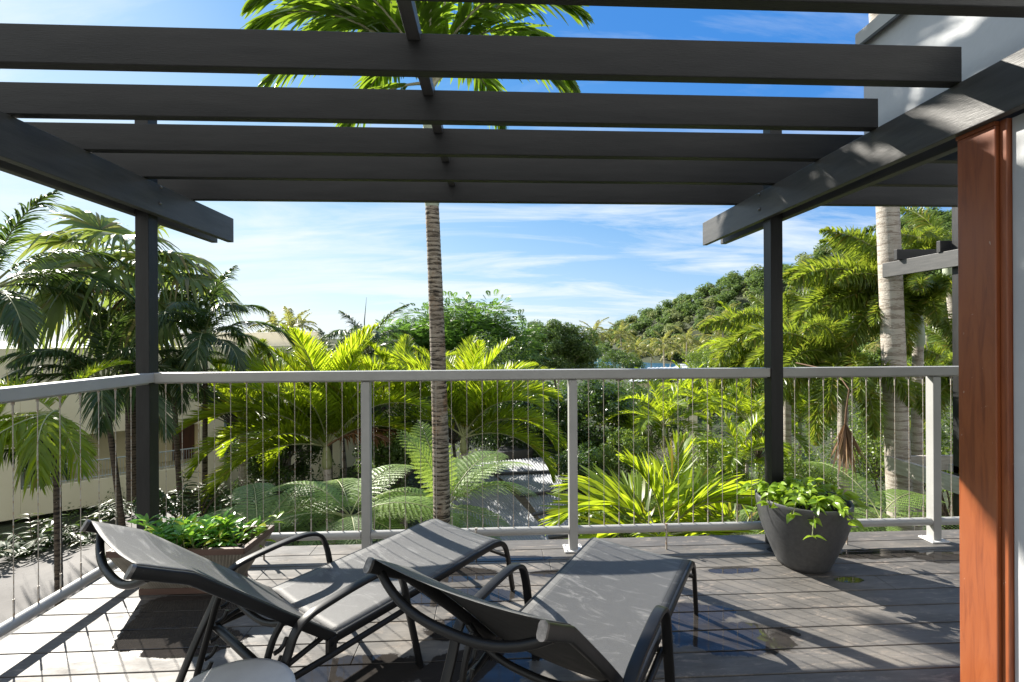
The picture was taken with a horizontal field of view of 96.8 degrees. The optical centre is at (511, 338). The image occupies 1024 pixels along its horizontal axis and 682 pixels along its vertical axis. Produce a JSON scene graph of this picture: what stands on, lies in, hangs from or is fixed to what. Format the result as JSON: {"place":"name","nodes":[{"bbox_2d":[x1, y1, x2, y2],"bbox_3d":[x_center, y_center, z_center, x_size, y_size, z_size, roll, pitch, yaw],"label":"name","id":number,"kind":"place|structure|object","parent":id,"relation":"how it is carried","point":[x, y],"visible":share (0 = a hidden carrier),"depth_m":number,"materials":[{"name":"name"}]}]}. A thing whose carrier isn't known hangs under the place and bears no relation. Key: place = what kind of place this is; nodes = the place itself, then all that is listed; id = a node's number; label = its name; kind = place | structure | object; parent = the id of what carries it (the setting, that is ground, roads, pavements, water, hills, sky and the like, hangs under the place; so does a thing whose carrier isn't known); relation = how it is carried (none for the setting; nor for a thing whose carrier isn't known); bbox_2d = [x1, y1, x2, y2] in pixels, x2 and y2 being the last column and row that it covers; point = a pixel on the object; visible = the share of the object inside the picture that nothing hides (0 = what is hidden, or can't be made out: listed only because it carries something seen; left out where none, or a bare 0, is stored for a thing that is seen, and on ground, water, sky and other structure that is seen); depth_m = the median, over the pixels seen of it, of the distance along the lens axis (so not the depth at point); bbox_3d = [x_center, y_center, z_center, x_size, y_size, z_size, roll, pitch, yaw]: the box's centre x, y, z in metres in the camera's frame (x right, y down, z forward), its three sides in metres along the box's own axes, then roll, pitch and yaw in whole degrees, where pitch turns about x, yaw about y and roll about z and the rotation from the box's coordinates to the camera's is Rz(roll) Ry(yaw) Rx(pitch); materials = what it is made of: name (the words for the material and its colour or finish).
{"place":"outdoors","nodes":[
{"label":"outdoors","id":0,"kind":"place"},
{"bbox_2d":[0,507,297,639],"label":"driveway","id":1,"kind":"structure","parent":0,"point":[25,579],"depth_m":7.98,"materials":[{"name":"concrete"}]},
{"bbox_2d":[0,339,675,367],"bbox_3d":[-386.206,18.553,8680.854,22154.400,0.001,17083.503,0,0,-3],"label":"sea","id":2,"kind":"structure","parent":0,"point":[654,365],"depth_m":320.32,"materials":[{"name":"blue liquid"}]},
{"bbox_2d":[0,0,951,341],"label":"sky","id":3,"kind":"structure","parent":0,"point":[571,263],"materials":[{"name":"blue"}]},
{"bbox_2d":[0,225,952,558],"bbox_3d":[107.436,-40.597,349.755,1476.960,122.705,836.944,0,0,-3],"label":"ground","id":4,"kind":"structure","parent":0,"point":[10,527],"depth_m":24.88,"materials":[{"name":"green plant"}]},
{"bbox_2d":[0,513,78,558],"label":"broadleaf plant","id":5,"kind":"object","parent":4,"relation":"on","point":[22,550],"visible":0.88,"depth_m":8.72,"materials":[{"name":"green plant"}]},
{"bbox_2d":[0,376,97,490],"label":"palm tree","id":6,"kind":"object","parent":4,"relation":"on","point":[2,406],"visible":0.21,"depth_m":6.86,"materials":[{"name":"green plant"}]},
{"bbox_2d":[0,359,131,606],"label":"palm tree","id":7,"kind":"object","parent":4,"relation":"on","point":[50,427],"visible":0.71,"depth_m":6.34,"materials":[{"name":"green plant"}]},
{"bbox_2d":[0,190,134,355],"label":"palm tree","id":8,"kind":"object","parent":4,"relation":"on","point":[19,316],"visible":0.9,"depth_m":8.27,"materials":[{"name":"green plant"}]},
{"bbox_2d":[31,516,107,547],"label":"broadleaf plant","id":9,"kind":"object","parent":4,"relation":"on","point":[69,538],"visible":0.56,"depth_m":9.12,"materials":[{"name":"green plant"}]},
{"bbox_2d":[0,298,200,525],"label":"palm tree","id":10,"kind":"object","parent":4,"relation":"on","point":[73,361],"visible":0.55,"depth_m":9.19,"materials":[{"name":"green plant"}]},
{"bbox_2d":[89,498,135,521],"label":"broadleaf plant","id":11,"kind":"object","parent":4,"relation":"on","point":[111,512],"visible":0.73,"depth_m":10.15,"materials":[{"name":"green plant"}]},
{"bbox_2d":[0,204,247,511],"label":"fan palm","id":12,"kind":"object","parent":4,"relation":"on","point":[97,228],"visible":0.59,"depth_m":10.63,"materials":[{"name":"green plant"}]},
{"bbox_2d":[122,472,211,518],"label":"broadleaf plant","id":13,"kind":"object","parent":4,"relation":"on","point":[178,499],"visible":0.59,"depth_m":9.93,"materials":[{"name":"green plant"}]},
{"bbox_2d":[111,340,223,505],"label":"palm tree","id":14,"kind":"object","parent":4,"relation":"on","point":[184,395],"visible":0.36,"depth_m":10.84,"materials":[{"name":"green plant"}]},
{"bbox_2d":[0,330,339,521],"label":"apartment building","id":15,"kind":"structure","parent":4,"relation":"on","point":[69,408],"depth_m":16.06,"materials":[{"name":"beige paint"}]},
{"bbox_2d":[172,424,194,460],"bbox_3d":[-13.404,4.129,18.563,0.738,1.600,0.033,0,0,-37],"label":"door","id":16,"kind":"structure","parent":15,"relation":"in","point":[189,432],"depth_m":18.63,"materials":[{"name":"brown wood"}]},
{"bbox_2d":[163,485,238,517],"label":"broadleaf plant","id":17,"kind":"object","parent":4,"relation":"on","point":[211,503],"visible":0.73,"depth_m":9.96,"materials":[{"name":"green plant"}]},
{"bbox_2d":[120,265,295,495],"bbox_3d":[-7.275,2.188,11.046,3.392,7.803,3.518,0,0,-45],"label":"palm tree","id":18,"kind":"object","parent":4,"relation":"on","point":[236,355],"visible":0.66,"depth_m":10.62,"materials":[{"name":"green plant"}]},
{"bbox_2d":[187,360,262,503],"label":"tree","id":19,"kind":"object","parent":4,"relation":"on","point":[195,397],"visible":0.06,"depth_m":15.48,"materials":[{"name":"green plant"}]},
{"bbox_2d":[203,479,275,511],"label":"broadleaf plant","id":20,"kind":"object","parent":4,"relation":"on","point":[230,496],"visible":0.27,"depth_m":10.90,"materials":[{"name":"green plant"}]},
{"bbox_2d":[196,338,328,509],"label":"palm tree","id":21,"kind":"object","parent":4,"relation":"on","point":[236,392],"visible":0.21,"depth_m":11.56,"materials":[{"name":"green plant"}]},
{"bbox_2d":[228,419,322,503],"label":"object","id":22,"kind":"object","parent":4,"relation":"on","point":[298,469],"visible":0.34,"depth_m":13.27,"materials":[{"name":"green plant"}]},
{"bbox_2d":[196,481,360,545],"bbox_3d":[-3.684,4.088,6.774,3.196,3.602,2.199,0,0,-3],"label":"tree fern","id":23,"kind":"object","parent":4,"relation":"on","point":[269,503],"visible":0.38,"depth_m":6.70,"materials":[{"name":"green plant"}]},
{"bbox_2d":[173,331,399,468],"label":"parapet building","id":24,"kind":"structure","parent":4,"relation":"on","point":[275,338],"depth_m":23.11,"materials":[{"name":"beige paint"}]},
{"bbox_2d":[266,306,317,331],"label":"coconut palm","id":25,"kind":"object","parent":4,"relation":"on","point":[289,315],"visible":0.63,"depth_m":58.83,"materials":[{"name":"green plant"}]},
{"bbox_2d":[174,322,431,544],"bbox_3d":[-5.167,2.876,11.893,5.702,6.619,4.816,0,0,-26],"label":"palm tree","id":26,"kind":"object","parent":4,"relation":"on","point":[311,355],"visible":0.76,"depth_m":11.10,"materials":[{"name":"green plant"}]},
{"bbox_2d":[286,324,365,482],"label":"palm tree","id":27,"kind":"object","parent":4,"relation":"on","point":[322,333],"visible":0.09,"depth_m":18.48,"materials":[{"name":"green plant"}]},
{"bbox_2d":[324,347,366,513],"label":"tree","id":28,"kind":"object","parent":4,"relation":"on","point":[344,465],"visible":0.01,"depth_m":16.57,"materials":[{"name":"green plant"}]},
{"bbox_2d":[259,464,462,545],"bbox_3d":[-2.339,4.019,6.932,3.291,3.747,2.520,0,0,-3],"label":"tree fern","id":29,"kind":"object","parent":4,"relation":"on","point":[349,520],"visible":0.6,"depth_m":6.76,"materials":[{"name":"green plant"}]},
{"bbox_2d":[318,297,425,367],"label":"palm tree","id":30,"kind":"object","parent":4,"relation":"on","point":[377,336],"visible":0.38,"depth_m":17.15,"materials":[{"name":"green plant"}]},
{"bbox_2d":[347,337,423,484],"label":"tree","id":31,"kind":"object","parent":4,"relation":"on","point":[379,409],"visible":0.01,"depth_m":20.55,"materials":[{"name":"green plant"}]},
{"bbox_2d":[350,403,432,528],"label":"tree","id":32,"kind":"object","parent":4,"relation":"on","point":[380,455],"visible":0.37,"depth_m":11.79,"materials":[{"name":"green plant"}]},
{"bbox_2d":[333,334,481,527],"bbox_3d":[-3.206,3.107,13.493,4.740,6.529,3.434,0,0,-3],"label":"palm tree","id":33,"kind":"object","parent":4,"relation":"on","point":[410,386],"visible":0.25,"depth_m":12.78,"materials":[{"name":"green plant"}]},
{"bbox_2d":[373,316,459,448],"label":"shade tree","id":34,"kind":"object","parent":4,"relation":"on","point":[405,325],"visible":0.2,"depth_m":24.47,"materials":[{"name":"green plant"}]},
{"bbox_2d":[240,0,593,523],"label":"palm tree","id":35,"kind":"object","parent":4,"relation":"on","point":[382,16],"visible":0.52,"depth_m":6.11,"materials":[{"name":"green plant"}]},
{"bbox_2d":[360,423,537,539],"bbox_3d":[-0.970,3.664,7.356,2.635,4.461,2.384,0,0,30],"label":"tree fern","id":36,"kind":"object","parent":4,"relation":"on","point":[454,480],"visible":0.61,"depth_m":7.26,"materials":[{"name":"green plant"}]},
{"bbox_2d":[412,357,508,470],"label":"tree","id":37,"kind":"object","parent":4,"relation":"on","point":[455,435],"visible":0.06,"depth_m":14.62,"materials":[{"name":"green plant"}]},
{"bbox_2d":[372,335,567,495],"bbox_3d":[-1.221,3.134,12.974,5.477,6.502,3.832,0,0,-3],"label":"palm tree","id":38,"kind":"object","parent":4,"relation":"on","point":[465,415],"visible":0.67,"depth_m":12.35,"materials":[{"name":"green plant"}]},
{"bbox_2d":[392,289,551,458],"bbox_3d":[-2.764,2.553,28.134,10.654,11.278,10.762,0,0,-3],"label":"shade tree","id":39,"kind":"object","parent":4,"relation":"on","point":[459,328],"visible":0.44,"depth_m":26.58,"materials":[{"name":"green plant"}]},
{"bbox_2d":[0,401,952,547],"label":"undergrowth","id":40,"kind":"object","parent":4,"relation":"on","point":[351,474],"visible":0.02,"depth_m":21.11,"materials":[{"name":"green plant"}]},
{"bbox_2d":[422,440,567,540],"bbox_3d":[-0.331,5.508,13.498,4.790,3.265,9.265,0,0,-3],"label":"car","id":41,"kind":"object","parent":4,"relation":"on","point":[501,504],"depth_m":12.74,"materials":[{"name":"white metal"}]},
{"bbox_2d":[450,330,555,450],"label":"tree","id":42,"kind":"object","parent":4,"relation":"on","point":[507,358],"visible":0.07,"depth_m":21.54,"materials":[{"name":"green plant"}]},
{"bbox_2d":[478,384,540,450],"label":"shrub","id":43,"kind":"object","parent":4,"relation":"on","point":[510,440],"visible":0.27,"depth_m":16.89,"materials":[{"name":"green plant"}]},
{"bbox_2d":[516,381,590,457],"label":"shrub","id":44,"kind":"object","parent":4,"relation":"on","point":[553,413],"visible":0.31,"depth_m":15.89,"materials":[{"name":"green plant"}]},
{"bbox_2d":[518,318,602,390],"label":"tree","id":45,"kind":"object","parent":4,"relation":"on","point":[568,345],"visible":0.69,"depth_m":44.56,"materials":[{"name":"green plant"}]},
{"bbox_2d":[551,440,622,496],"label":"shrub","id":46,"kind":"object","parent":4,"relation":"on","point":[585,454],"visible":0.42,"depth_m":13.11,"materials":[{"name":"green plant"}]},
{"bbox_2d":[579,317,611,381],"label":"coconut palm","id":47,"kind":"object","parent":4,"relation":"on","point":[601,337],"visible":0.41,"depth_m":75.89,"materials":[{"name":"green plant"}]},
{"bbox_2d":[549,380,642,475],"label":"shrub","id":48,"kind":"object","parent":4,"relation":"on","point":[596,395],"visible":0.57,"depth_m":15.20,"materials":[{"name":"green plant"}]},
{"bbox_2d":[578,495,635,537],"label":"shrub","id":49,"kind":"object","parent":4,"relation":"on","point":[609,517],"visible":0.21,"depth_m":7.60,"materials":[{"name":"green plant"}]},
{"bbox_2d":[419,379,810,440],"bbox_3d":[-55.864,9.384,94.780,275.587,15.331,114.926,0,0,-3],"label":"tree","id":50,"kind":"object","parent":4,"relation":"on","point":[565,387],"visible":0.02,"depth_m":54.50,"materials":[{"name":"green plant"}]},
{"bbox_2d":[591,426,647,537],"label":"shrub","id":51,"kind":"object","parent":4,"relation":"on","point":[607,455],"visible":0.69,"depth_m":10.49,"materials":[{"name":"green plant"}]},
{"bbox_2d":[593,349,645,390],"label":"tree","id":52,"kind":"object","parent":4,"relation":"on","point":[623,359],"visible":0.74,"depth_m":60.82,"materials":[{"name":"green plant"}]},
{"bbox_2d":[605,321,636,385],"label":"coconut palm","id":53,"kind":"object","parent":4,"relation":"on","point":[618,333],"visible":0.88,"depth_m":91.76,"materials":[{"name":"green plant"}]},
{"bbox_2d":[583,395,667,533],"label":"palm tree","id":54,"kind":"object","parent":4,"relation":"on","point":[628,425],"visible":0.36,"depth_m":14.87,"materials":[{"name":"green plant"}]},
{"bbox_2d":[611,379,656,473],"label":"tree","id":55,"kind":"object","parent":4,"relation":"on","point":[629,385],"visible":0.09,"depth_m":20.69,"materials":[{"name":"green plant"}]},
{"bbox_2d":[619,336,654,360],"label":"coconut palm","id":56,"kind":"object","parent":4,"relation":"on","point":[639,351],"visible":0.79,"depth_m":73.41,"materials":[{"name":"green plant"}]},
{"bbox_2d":[538,428,758,538],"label":"palm tree","id":57,"kind":"object","parent":4,"relation":"on","point":[606,494],"visible":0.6,"depth_m":6.15,"materials":[{"name":"green plant"}]},
{"bbox_2d":[605,386,693,510],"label":"tree","id":58,"kind":"object","parent":4,"relation":"on","point":[656,439],"visible":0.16,"depth_m":18.10,"materials":[{"name":"green plant"}]},
{"bbox_2d":[601,367,717,457],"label":"palm tree","id":59,"kind":"object","parent":4,"relation":"on","point":[668,405],"visible":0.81,"depth_m":13.92,"materials":[{"name":"green plant"}]},
{"bbox_2d":[372,433,952,531],"bbox_3d":[14.164,7.088,19.173,45.956,4.895,27.508,0,0,-3],"label":"ground cover","id":60,"kind":"object","parent":4,"relation":"on","point":[715,465],"visible":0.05,"depth_m":23.30,"materials":[{"name":"green plant"}]},
{"bbox_2d":[630,367,697,460],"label":"house","id":61,"kind":"structure","parent":4,"relation":"on","point":[690,416],"depth_m":33.49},
{"bbox_2d":[644,330,686,367],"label":"coconut palm","id":62,"kind":"object","parent":4,"relation":"on","point":[662,347],"visible":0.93,"depth_m":80.68,"materials":[{"name":"green plant"}]},
{"bbox_2d":[634,452,716,532],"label":"shrub","id":63,"kind":"object","parent":4,"relation":"on","point":[684,468],"visible":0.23,"depth_m":9.30,"materials":[{"name":"green plant"}]},
{"bbox_2d":[649,360,706,463],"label":"palm tree","id":64,"kind":"object","parent":4,"relation":"on","point":[690,383],"visible":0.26,"depth_m":20.88,"materials":[{"name":"green plant"}]},
{"bbox_2d":[671,325,707,361],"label":"coconut palm","id":65,"kind":"object","parent":4,"relation":"on","point":[688,338],"visible":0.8,"depth_m":85.69,"materials":[{"name":"green plant"}]},
{"bbox_2d":[630,469,763,536],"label":"palm tree","id":66,"kind":"object","parent":4,"relation":"on","point":[729,508],"visible":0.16,"depth_m":6.66,"materials":[{"name":"green plant"}]},
{"bbox_2d":[679,343,723,418],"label":"shrub","id":67,"kind":"object","parent":4,"relation":"on","point":[700,356],"visible":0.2,"depth_m":29.60,"materials":[{"name":"green plant"}]},
{"bbox_2d":[681,357,740,472],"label":"tree","id":68,"kind":"object","parent":4,"relation":"on","point":[703,366],"visible":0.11,"depth_m":21.74,"materials":[{"name":"green plant"}]},
{"bbox_2d":[660,362,762,514],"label":"palm tree","id":69,"kind":"object","parent":4,"relation":"on","point":[695,391],"visible":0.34,"depth_m":15.93,"materials":[{"name":"green plant"}]},
{"bbox_2d":[682,430,757,521],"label":"shrub","id":70,"kind":"object","parent":4,"relation":"on","point":[702,448],"visible":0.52,"depth_m":9.68,"materials":[{"name":"green plant"}]},
{"bbox_2d":[697,300,763,497],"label":"palm tree","id":71,"kind":"object","parent":4,"relation":"on","point":[716,340],"visible":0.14,"depth_m":20.37,"materials":[{"name":"green plant"}]},
{"bbox_2d":[672,403,806,521],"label":"palm tree","id":72,"kind":"object","parent":4,"relation":"on","point":[739,440],"visible":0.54,"depth_m":9.74,"materials":[{"name":"green plant"}]},
{"bbox_2d":[683,378,812,534],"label":"palm tree","id":73,"kind":"object","parent":4,"relation":"on","point":[731,403],"visible":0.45,"depth_m":13.49,"materials":[{"name":"green plant"}]},
{"bbox_2d":[701,366,812,519],"bbox_3d":[8.842,3.178,16.001,3.836,6.678,3.625,0,0,-3],"label":"shrub","id":74,"kind":"object","parent":4,"relation":"on","point":[760,391],"visible":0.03,"depth_m":15.85,"materials":[{"name":"green plant"}]},
{"bbox_2d":[594,207,951,362],"bbox_3d":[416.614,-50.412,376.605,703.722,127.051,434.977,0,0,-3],"label":"hill forest","id":75,"kind":"object","parent":4,"relation":"on","point":[728,282],"visible":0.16,"depth_m":353.76,"materials":[{"name":"green plant"}]},
{"bbox_2d":[698,291,877,477],"bbox_3d":[6.571,2.267,10.891,3.710,6.922,2.666,0,0,-3],"label":"foxtail palm","id":76,"kind":"object","parent":4,"relation":"on","point":[730,352],"visible":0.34,"depth_m":10.81,"materials":[{"name":"green plant"}]},
{"bbox_2d":[753,443,851,491],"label":"shrub","id":77,"kind":"object","parent":4,"relation":"on","point":[813,471],"visible":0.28,"depth_m":10.43,"materials":[{"name":"green plant"}]},
{"bbox_2d":[757,378,853,476],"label":"palm tree","id":78,"kind":"object","parent":4,"relation":"on","point":[799,406],"visible":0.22,"depth_m":14.72,"materials":[{"name":"green plant"}]},
{"bbox_2d":[728,503,898,534],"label":"tree fern","id":79,"kind":"object","parent":4,"relation":"on","point":[858,510],"visible":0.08,"depth_m":7.72,"materials":[{"name":"green plant"}]},
{"bbox_2d":[735,289,925,493],"bbox_3d":[5.858,2.238,8.886,2.779,6.712,2.989,0,0,-3],"label":"foxtail palm","id":80,"kind":"object","parent":4,"relation":"on","point":[819,343],"visible":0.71,"depth_m":8.12,"materials":[{"name":"green plant"}]},
{"bbox_2d":[796,362,870,478],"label":"dead frond","id":81,"kind":"object","parent":80,"relation":"hanging from","point":[843,444],"visible":0.96,"depth_m":6.85,"materials":[{"name":"brown plant"}]},
{"bbox_2d":[760,462,958,533],"bbox_3d":[5.159,3.844,6.672,2.917,3.610,2.271,0,0,-3],"label":"tree fern","id":82,"kind":"object","parent":4,"relation":"on","point":[877,502],"visible":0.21,"depth_m":6.71,"materials":[{"name":"green plant"}]},
{"bbox_2d":[783,224,951,530],"bbox_3d":[7.354,1.634,9.406,3.512,7.818,2.913,0,0,-45],"label":"foxtail palm","id":83,"kind":"object","parent":4,"relation":"on","point":[847,284],"visible":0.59,"depth_m":8.76,"materials":[{"name":"green plant"}]},
{"bbox_2d":[803,342,952,516],"bbox_3d":[10.930,3.052,13.621,4.483,5.916,3.839,0,0,-3],"label":"shrub","id":84,"kind":"object","parent":4,"relation":"on","point":[850,418],"visible":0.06,"depth_m":13.51,"materials":[{"name":"green plant"}]},
{"bbox_2d":[828,400,952,507],"bbox_3d":[9.607,3.456,10.929,2.903,4.366,2.994,0,0,-3],"label":"shrub","id":85,"kind":"object","parent":4,"relation":"on","point":[863,442],"visible":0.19,"depth_m":11.29,"materials":[{"name":"green plant"}]},
{"bbox_2d":[869,14,913,530],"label":"foxtail palm","id":86,"kind":"object","parent":4,"relation":"on","point":[897,443],"visible":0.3,"depth_m":7.81,"materials":[{"name":"grey plant"}]},
{"bbox_2d":[870,325,952,429],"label":"foxtail palm","id":87,"kind":"object","parent":4,"relation":"on","point":[933,353],"visible":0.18,"depth_m":10.56,"materials":[{"name":"green plant"}]},
{"bbox_2d":[876,207,951,320],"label":"foxtail palm","id":88,"kind":"object","parent":4,"relation":"on","point":[928,236],"visible":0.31,"depth_m":9.91,"materials":[{"name":"green plant"}]},
{"bbox_2d":[880,422,952,529],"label":"shrub","id":89,"kind":"object","parent":4,"relation":"on","point":[944,511],"visible":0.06,"depth_m":9.97,"materials":[{"name":"green plant"}]},
{"bbox_2d":[882,207,958,529],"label":"neighbouring deck","id":90,"kind":"structure","parent":4,"relation":"on","point":[943,255],"depth_m":6.86,"materials":[{"name":"metal"}]},
{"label":"deck substructure","id":91,"kind":"structure","parent":4,"relation":"on","visible":0},
{"bbox_2d":[0,529,959,681],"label":"deck","id":92,"kind":"structure","parent":91,"relation":"on","point":[879,606],"depth_m":2.54,"materials":[{"name":"grey wood"}]},
{"bbox_2d":[0,373,153,637],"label":"balustrade","id":93,"kind":"object","parent":92,"relation":"on","point":[12,395],"visible":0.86,"depth_m":2.60,"materials":[{"name":"metal"}]},
{"bbox_2d":[106,508,283,594],"bbox_3d":[-2.010,1.379,2.954,0.989,0.459,0.441,0,0,-3],"label":"planter trough","id":94,"kind":"object","parent":92,"relation":"on","point":[223,541],"visible":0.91,"depth_m":2.88,"materials":[{"name":"metal"}]},
{"bbox_2d":[186,658,295,681],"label":"side table","id":95,"kind":"object","parent":92,"relation":"on","point":[258,670],"visible":1,"depth_m":1.63,"materials":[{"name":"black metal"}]},
{"bbox_2d":[80,518,514,681],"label":"sun lounger","id":96,"kind":"object","parent":92,"relation":"on","point":[342,597],"visible":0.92,"depth_m":2.01,"materials":[{"name":"grey fabric"}]},
{"bbox_2d":[0,0,1023,544],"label":"pergola","id":97,"kind":"object","parent":92,"relation":"on","point":[148,172],"visible":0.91,"depth_m":2.44,"materials":[{"name":"metal"}]},
{"bbox_2d":[363,537,697,681],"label":"sun lounger","id":98,"kind":"object","parent":92,"relation":"on","point":[601,610],"visible":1,"depth_m":1.82,"materials":[{"name":"grey fabric"}]},
{"bbox_2d":[154,366,958,559],"bbox_3d":[0.780,0.914,3.459,6.760,1.364,0.123,0,0,-3],"label":"balustrade","id":99,"kind":"object","parent":92,"relation":"on","point":[933,521],"visible":0.72,"depth_m":3.42,"materials":[{"name":"metal"}]},
{"bbox_2d":[736,475,869,573],"bbox_3d":[2.030,1.292,3.159,0.736,0.593,0.770,0,0,-3],"label":"plant pot","id":100,"kind":"object","parent":92,"relation":"on","point":[806,527],"visible":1,"depth_m":3.04,"materials":[{"name":"ceramic"}]},
{"bbox_2d":[855,14,1023,681],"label":"house","id":101,"kind":"structure","parent":92,"relation":"on","point":[984,42],"depth_m":1.97,"materials":[{"name":"paint"}]},
{"bbox_2d":[956,118,1014,681],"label":"timber post","id":102,"kind":"object","parent":92,"relation":"on","point":[986,411],"visible":0.9,"depth_m":1.95,"materials":[{"name":"brown wood"}]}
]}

